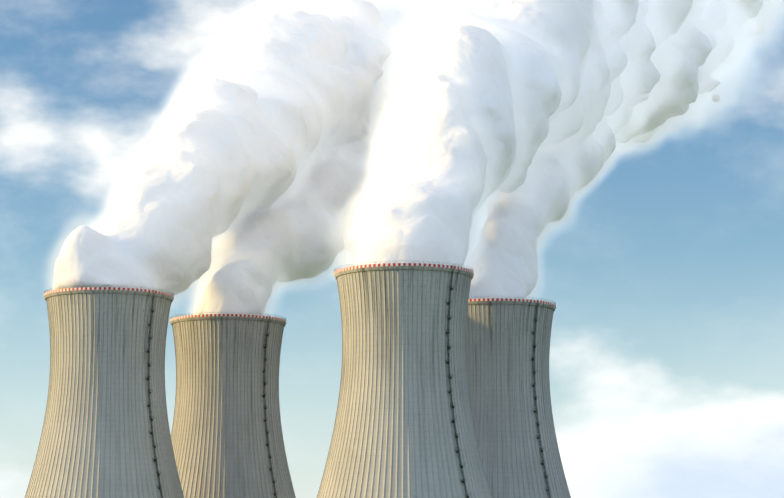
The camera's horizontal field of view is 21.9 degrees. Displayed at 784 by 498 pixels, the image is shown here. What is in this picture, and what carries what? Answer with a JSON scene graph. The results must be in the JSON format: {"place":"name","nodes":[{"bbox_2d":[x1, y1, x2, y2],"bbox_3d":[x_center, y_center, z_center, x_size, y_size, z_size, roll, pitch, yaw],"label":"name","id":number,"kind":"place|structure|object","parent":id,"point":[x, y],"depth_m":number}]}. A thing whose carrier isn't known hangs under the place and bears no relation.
{"place":"outdoors","nodes":[
{"label":"outdoors","id":0,"kind":"place"},
{"bbox_2d":[25,285,183,497],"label":"cooling tower","id":1,"kind":"structure","parent":0,"point":[105,433],"depth_m":946.25},
{"bbox_2d":[170,312,295,497],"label":"cooling tower","id":2,"kind":"structure","parent":0,"point":[227,440],"depth_m":1052.56},
{"bbox_2d":[0,0,783,497],"label":"sky","id":3,"kind":"structure","parent":0,"point":[663,274]},
{"bbox_2d":[317,260,491,497],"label":"cooling tower","id":4,"kind":"structure","parent":0,"point":[404,426],"depth_m":867.58},
{"bbox_2d":[53,0,783,314],"bbox_3d":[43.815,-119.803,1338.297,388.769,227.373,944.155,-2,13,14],"label":"steam","id":5,"kind":"object","parent":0,"point":[237,288],"depth_m":1071.16},
{"bbox_2d":[466,296,570,497],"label":"cooling tower","id":6,"kind":"structure","parent":0,"point":[507,350],"depth_m":987.30}
]}

